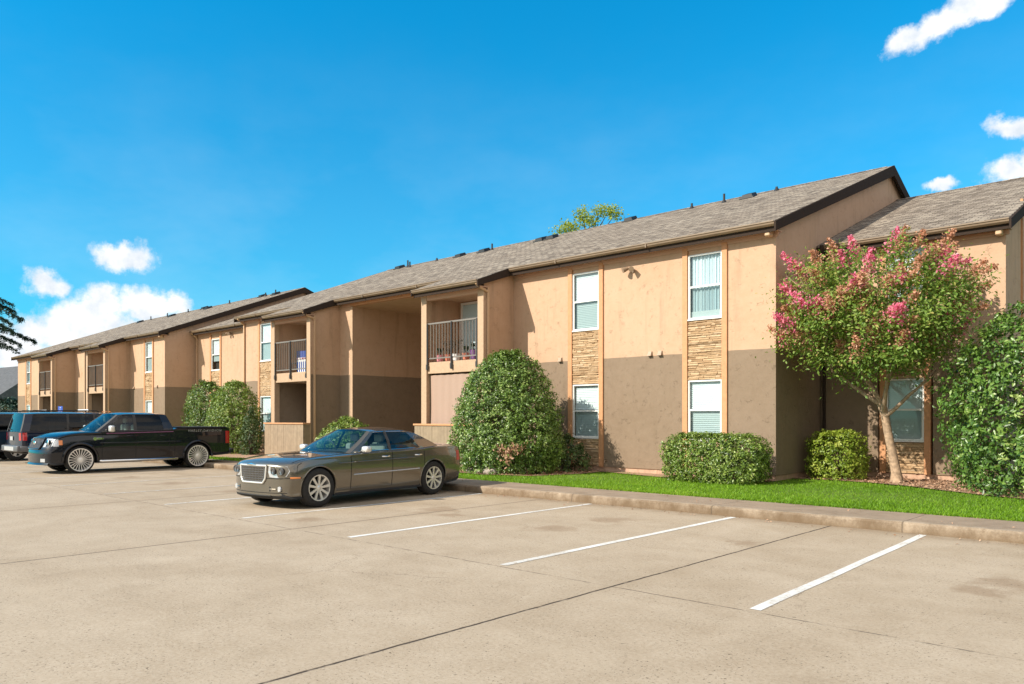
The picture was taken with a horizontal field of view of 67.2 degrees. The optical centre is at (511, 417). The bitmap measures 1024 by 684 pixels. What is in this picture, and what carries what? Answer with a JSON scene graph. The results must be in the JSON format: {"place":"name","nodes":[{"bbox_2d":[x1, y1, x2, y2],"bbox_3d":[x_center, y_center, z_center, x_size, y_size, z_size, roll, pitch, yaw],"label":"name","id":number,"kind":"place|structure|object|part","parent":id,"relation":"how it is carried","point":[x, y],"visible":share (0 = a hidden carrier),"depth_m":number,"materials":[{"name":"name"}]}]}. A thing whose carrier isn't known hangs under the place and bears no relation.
{"place":"outdoors","nodes":[
{"label":"outdoors","id":0,"kind":"place"},
{"bbox_2d":[297,357,304,371],"bbox_3d":[-7.984,-2.062,30.025,0.860,0.580,0.424,0,0,43],"label":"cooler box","id":1,"kind":"object","parent":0,"point":[302,362],"visible":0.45,"depth_m":29.93,"materials":[{"name":"white plastic"}]},
{"bbox_2d":[0,454,1023,683],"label":"parking lot","id":2,"kind":"structure","parent":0,"point":[99,584],"depth_m":7.28,"materials":[{"name":"concrete"}]},
{"bbox_2d":[0,411,55,460],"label":"suv","id":3,"kind":"object","parent":2,"relation":"on","point":[5,418],"visible":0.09,"depth_m":29.77,"materials":[{"name":"black metal"}]},
{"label":"window","id":4,"kind":"part","parent":3,"relation":"part of","materials":[{"name":"black glass"}]},
{"bbox_2d":[1,409,111,453],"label":"suv","id":5,"kind":"object","parent":2,"relation":"on","point":[24,429],"visible":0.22,"depth_m":27.94,"materials":[{"name":"black metal"}]},
{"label":"window","id":6,"kind":"part","parent":5,"relation":"part of","materials":[{"name":"blue glass"}]},
{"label":"window","id":7,"kind":"part","parent":5,"relation":"part of","materials":[{"name":"black glass"}]},
{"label":"window","id":8,"kind":"part","parent":5,"relation":"part of","materials":[{"name":"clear glass"}]},
{"bbox_2d":[27,411,233,472],"bbox_3d":[-12.347,0.725,25.163,2.380,1.870,5.948,0,0,43],"label":"pickup truck","id":9,"kind":"object","parent":2,"relation":"on","point":[133,436],"visible":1,"depth_m":24.36,"materials":[{"name":"black metal"}]},
{"bbox_3d":[-12.171,0.864,23.879,0.066,0.881,1.000,0,0,43],"label":"door","id":10,"kind":"part","parent":9,"relation":"part of","materials":[{"name":"black paint"}]},
{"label":"window","id":11,"kind":"part","parent":9,"relation":"part of","materials":[{"name":"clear glass"}]},
{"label":"window","id":12,"kind":"part","parent":9,"relation":"part of","materials":[{"name":"black glass"}]},
{"bbox_3d":[-11.480,0.849,24.630,0.067,0.912,1.040,0,0,43],"label":"door","id":13,"kind":"part","parent":9,"relation":"part of","materials":[{"name":"black paint"}]},
{"bbox_2d":[233,427,459,506],"bbox_3d":[-3.291,0.923,16.150,2.160,1.474,4.978,0,0,38],"label":"sedan","id":14,"kind":"object","parent":2,"relation":"on","point":[316,477],"visible":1,"depth_m":15.13,"materials":[{"name":"grey metal"}]},
{"bbox_3d":[-2.772,1.056,15.302,0.094,0.718,1.080,0,0,38],"label":"door","id":15,"kind":"part","parent":14,"relation":"part of","materials":[{"name":"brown metal"}]},
{"bbox_3d":[-2.155,1.043,16.087,0.098,0.744,0.920,0,0,38],"label":"door","id":16,"kind":"part","parent":14,"relation":"part of","materials":[{"name":"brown metal"}]},
{"bbox_2d":[0,459,925,609],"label":"road marking","id":17,"kind":"object","parent":2,"relation":"on","point":[776,599],"visible":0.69,"depth_m":10.08,"materials":[{"name":"white paint"}]},
{"bbox_2d":[141,460,1023,543],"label":"kerb","id":18,"kind":"structure","parent":2,"relation":"on","point":[979,533],"depth_m":12.64,"materials":[{"name":"concrete"}]},
{"bbox_2d":[0,0,1023,367],"label":"sky","id":19,"kind":"structure","parent":0,"point":[158,158],"materials":[{"name":"blue"}]},
{"bbox_2d":[189,456,1023,521],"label":"lawn","id":20,"kind":"structure","parent":0,"point":[817,489],"depth_m":15.87,"materials":[{"name":"plant"}]},
{"bbox_2d":[0,396,17,410],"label":"evergreen shrub","id":21,"kind":"object","parent":20,"relation":"on","point":[11,403],"visible":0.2,"depth_m":75.72,"materials":[{"name":"green plant"}]},
{"bbox_2d":[0,297,37,403],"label":"cedar tree","id":22,"kind":"object","parent":20,"relation":"on","point":[4,329],"visible":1,"depth_m":59.74,"materials":[{"name":"green plant"}]},
{"bbox_2d":[11,287,315,441],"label":"apartment building","id":23,"kind":"structure","parent":20,"relation":"on","point":[160,365],"depth_m":43.38,"materials":[{"name":"paint"}]},
{"bbox_2d":[27,361,29,383],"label":"window","id":24,"kind":"structure","parent":23,"relation":"in","point":[28,363],"depth_m":56.85,"materials":[{"name":"white glass"}]},
{"bbox_2d":[145,342,151,372],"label":"window","id":25,"kind":"structure","parent":23,"relation":"in","point":[148,346],"depth_m":42.44,"materials":[{"name":"white plastic"}]},
{"bbox_2d":[145,400,151,412],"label":"window","id":26,"kind":"structure","parent":23,"relation":"in","point":[148,403],"depth_m":42.44,"materials":[{"name":"white glass"}]},
{"bbox_2d":[211,339,218,370],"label":"window","id":27,"kind":"structure","parent":23,"relation":"in","point":[215,346],"depth_m":40.78,"materials":[{"name":"white plastic"}]},
{"bbox_2d":[213,451,264,457],"bbox_3d":[-11.666,1.477,32.634,4.663,0.001,11.487,0,0,-39],"label":"garden bed","id":28,"kind":"object","parent":20,"relation":"on","point":[235,455],"visible":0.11,"depth_m":30.33,"materials":[{"name":"brown soil"}]},
{"bbox_2d":[181,379,234,446],"bbox_3d":[-14.103,-0.138,35.803,3.130,3.364,2.273,0,0,43],"label":"round shrub","id":29,"kind":"object","parent":28,"relation":"on","point":[199,414],"visible":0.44,"depth_m":35.22,"materials":[{"name":"green plant"}]},
{"bbox_2d":[205,379,264,453],"bbox_3d":[-11.720,-0.050,32.470,2.810,3.178,2.288,0,0,43],"label":"round shrub","id":30,"kind":"object","parent":28,"relation":"on","point":[237,413],"visible":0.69,"depth_m":32.01,"materials":[{"name":"green plant"}]},
{"bbox_2d":[237,406,264,454],"bbox_3d":[-10.527,0.520,31.036,1.142,2.025,1.007,0,0,43],"label":"shrub","id":31,"kind":"object","parent":28,"relation":"on","point":[252,448],"visible":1,"depth_m":30.90,"materials":[{"name":"green plant"}]},
{"bbox_2d":[315,415,368,449],"bbox_3d":[-5.811,0.712,27.249,2.746,1.654,1.945,0,0,43],"label":"round shrub","id":32,"kind":"object","parent":20,"relation":"on","point":[347,421],"visible":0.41,"depth_m":26.93,"materials":[{"name":"green plant"}]},
{"bbox_2d":[460,467,600,475],"bbox_3d":[0.293,1.477,21.446,3.600,0.001,3.270,0,0,43],"label":"garden bed","id":33,"kind":"object","parent":20,"relation":"on","point":[571,472],"visible":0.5,"depth_m":20.49,"materials":[{"name":"brown soil"}]},
{"bbox_2d":[483,467,496,474],"bbox_3d":[-0.549,1.422,20.372,0.556,0.246,0.350,0,0,43],"label":"stone","id":34,"kind":"object","parent":33,"relation":"on","point":[486,471],"visible":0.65,"depth_m":20.24,"materials":[{"name":"white stone"}]},
{"bbox_2d":[446,349,566,475],"bbox_3d":[-0.122,-0.203,21.243,3.653,3.477,2.980,0,0,43],"label":"round shrub","id":35,"kind":"object","parent":33,"relation":"on","point":[501,448],"visible":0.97,"depth_m":20.42,"materials":[{"name":"green plant"}]},
{"bbox_2d":[541,433,592,471],"bbox_3d":[1.543,0.962,21.489,1.569,1.152,1.154,0,0,43],"label":"shrub","id":36,"kind":"object","parent":33,"relation":"on","point":[565,464],"visible":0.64,"depth_m":21.22,"materials":[{"name":"green plant"}]},
{"bbox_2d":[548,201,628,234],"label":"broadleaf tree","id":37,"kind":"object","parent":20,"relation":"on","point":[581,217],"visible":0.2,"depth_m":49.14,"materials":[{"name":"green plant"}]},
{"bbox_2d":[234,165,1023,480],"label":"apartment building","id":38,"kind":"structure","parent":20,"relation":"on","point":[640,339],"depth_m":21.23,"materials":[{"name":"paint"}]},
{"bbox_2d":[260,323,270,361],"bbox_3d":[-10.751,-3.340,33.930,1.010,1.740,0.270,0,0,43],"label":"window","id":39,"kind":"structure","parent":38,"relation":"in","point":[266,342],"depth_m":34.00,"materials":[{"name":"white plastic"}]},
{"bbox_2d":[260,396,270,430],"bbox_3d":[-10.751,-0.205,33.930,1.010,1.610,0.270,0,0,43],"label":"window","id":40,"kind":"structure","parent":38,"relation":"in","point":[266,402],"depth_m":34.00,"materials":[{"name":"glass"}]},
{"bbox_2d":[291,351,304,372],"bbox_3d":[-8.568,-2.247,31.019,0.480,0.950,0.470,0,0,14],"label":"patio chair","id":41,"kind":"object","parent":38,"relation":"on","point":[301,354],"visible":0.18,"depth_m":31.20,"materials":[{"name":"plastic"}]},
{"bbox_2d":[437,348,443,361],"bbox_3d":[-2.299,-2.008,24.610,0.286,0.472,0.286,0,0,43],"label":"flower pot","id":42,"kind":"object","parent":38,"relation":"on","point":[439,360],"visible":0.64,"depth_m":24.53,"materials":[{"name":"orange ceramic"}]},
{"bbox_2d":[443,340,455,360],"bbox_3d":[-1.999,-2.107,24.300,0.498,0.670,0.341,0,0,43],"label":"flower pot","id":43,"kind":"object","parent":38,"relation":"on","point":[447,359],"visible":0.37,"depth_m":24.25,"materials":[{"name":"ceramic"}]},
{"bbox_2d":[431,373,475,423],"bbox_3d":[-1.788,-0.565,23.896,2.220,1.590,0.055,0,0,43],"label":"privacy cloth","id":44,"kind":"object","parent":38,"relation":"hanging from","point":[446,390],"visible":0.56,"depth_m":24.17,"materials":[{"name":"beige fabric"}]},
{"bbox_2d":[452,339,462,360],"bbox_3d":[-1.742,-2.110,24.075,0.516,0.675,0.330,0,0,43],"label":"flower pot","id":45,"kind":"object","parent":38,"relation":"on","point":[456,358],"visible":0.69,"depth_m":24.01,"materials":[{"name":"white ceramic"}]},
{"bbox_2d":[462,346,469,359],"bbox_3d":[-1.418,-2.009,23.800,0.291,0.474,0.286,0,0,43],"label":"flower pot","id":46,"kind":"object","parent":38,"relation":"on","point":[466,358],"visible":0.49,"depth_m":23.72,"materials":[{"name":"ceramic"}]},
{"bbox_2d":[461,301,477,359],"bbox_3d":[-1.043,-2.795,25.038,1.730,2.030,0.060,0,0,43],"label":"sliding door","id":47,"kind":"structure","parent":38,"relation":"in","point":[470,310],"depth_m":25.41,"materials":[{"name":"grey glass"}]},
{"bbox_2d":[470,343,475,358],"bbox_3d":[-1.155,-2.045,23.558,0.295,0.546,0.286,0,0,43],"label":"flower pot","id":48,"kind":"object","parent":38,"relation":"on","point":[473,357],"visible":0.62,"depth_m":23.47,"materials":[{"name":"purple ceramic"}]},
{"bbox_2d":[572,270,598,331],"bbox_3d":[2.175,-3.340,22.045,1.010,1.740,0.270,0,0,43],"label":"window","id":49,"kind":"structure","parent":38,"relation":"in","point":[587,283],"depth_m":22.06,"materials":[{"name":"white plastic"}]},
{"bbox_2d":[573,384,598,438],"bbox_3d":[2.175,-0.205,22.045,1.010,1.610,0.270,0,0,43],"label":"window","id":50,"kind":"structure","parent":38,"relation":"in","point":[587,395],"depth_m":22.05,"materials":[{"name":"glass"}]},
{"bbox_2d":[687,250,721,320],"bbox_3d":[4.936,-3.340,19.507,1.010,1.740,0.270,0,0,43],"label":"window","id":51,"kind":"structure","parent":38,"relation":"in","point":[705,269],"depth_m":19.53,"materials":[{"name":"white glass"}]},
{"bbox_2d":[688,379,721,440],"bbox_3d":[4.936,-0.205,19.507,1.010,1.610,0.270,0,0,43],"label":"window","id":52,"kind":"structure","parent":38,"relation":"in","point":[704,396],"depth_m":19.52,"materials":[{"name":"white plastic"}]},
{"bbox_2d":[886,247,923,314],"bbox_3d":[9.694,-3.340,18.935,0.920,1.740,0.270,0,0,43],"label":"window","id":53,"kind":"structure","parent":38,"relation":"in","point":[919,249],"depth_m":18.84,"materials":[{"name":"white plastic"}]},
{"bbox_2d":[887,378,923,441],"bbox_3d":[9.694,-0.205,18.935,0.920,1.610,0.270,0,0,43],"label":"window","id":54,"kind":"structure","parent":38,"relation":"in","point":[907,422],"depth_m":18.90,"materials":[{"name":"white glass"}]},
{"bbox_2d":[604,471,775,481],"bbox_3d":[4.180,1.477,19.468,5.000,0.001,0.920,0,0,43],"label":"garden bed","id":55,"kind":"object","parent":20,"relation":"on","point":[651,474],"visible":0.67,"depth_m":20.13,"materials":[{"name":"brown soil"}]},
{"bbox_2d":[658,431,774,484],"bbox_3d":[4.766,0.918,18.057,2.799,1.249,1.506,0,0,43],"label":"clipped hedge","id":56,"kind":"object","parent":20,"relation":"on","point":[705,470],"visible":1,"depth_m":17.56,"materials":[{"name":"green plant"}]},
{"bbox_2d":[462,467,1023,497],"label":"mulch","id":57,"kind":"object","parent":20,"relation":"on","point":[941,483],"visible":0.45,"depth_m":17.54,"materials":[{"name":"brown wood"}]},
{"bbox_2d":[804,428,871,480],"bbox_3d":[7.936,0.881,18.783,1.469,1.315,1.344,0,0,43],"label":"clipped shrub","id":58,"kind":"object","parent":57,"relation":"on","point":[835,453],"visible":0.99,"depth_m":18.51,"materials":[{"name":"green plant"}]},
{"bbox_2d":[755,224,1017,482],"bbox_3d":[8.113,-1.285,17.058,5.084,5.737,4.468,0,0,43],"label":"crepe myrtle tree","id":59,"kind":"object","parent":57,"relation":"on","point":[821,318],"visible":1,"depth_m":16.42,"materials":[{"name":"green plant"}]},
{"bbox_2d":[926,300,1023,497],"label":"round shrub","id":60,"kind":"object","parent":57,"relation":"on","point":[974,455],"visible":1,"depth_m":15.16,"materials":[{"name":"green plant"}]},
{"bbox_2d":[190,458,1023,530],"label":"path","id":61,"kind":"structure","parent":0,"point":[975,522],"depth_m":13.29,"materials":[{"name":"concrete"}]},
{"label":"ground","id":62,"kind":"structure","parent":0,"visible":0},
{"bbox_2d":[0,366,17,410],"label":"neighbor building","id":63,"kind":"structure","parent":62,"relation":"on","point":[9,382],"depth_m":98.52,"materials":[{"name":"concrete"}]}
]}

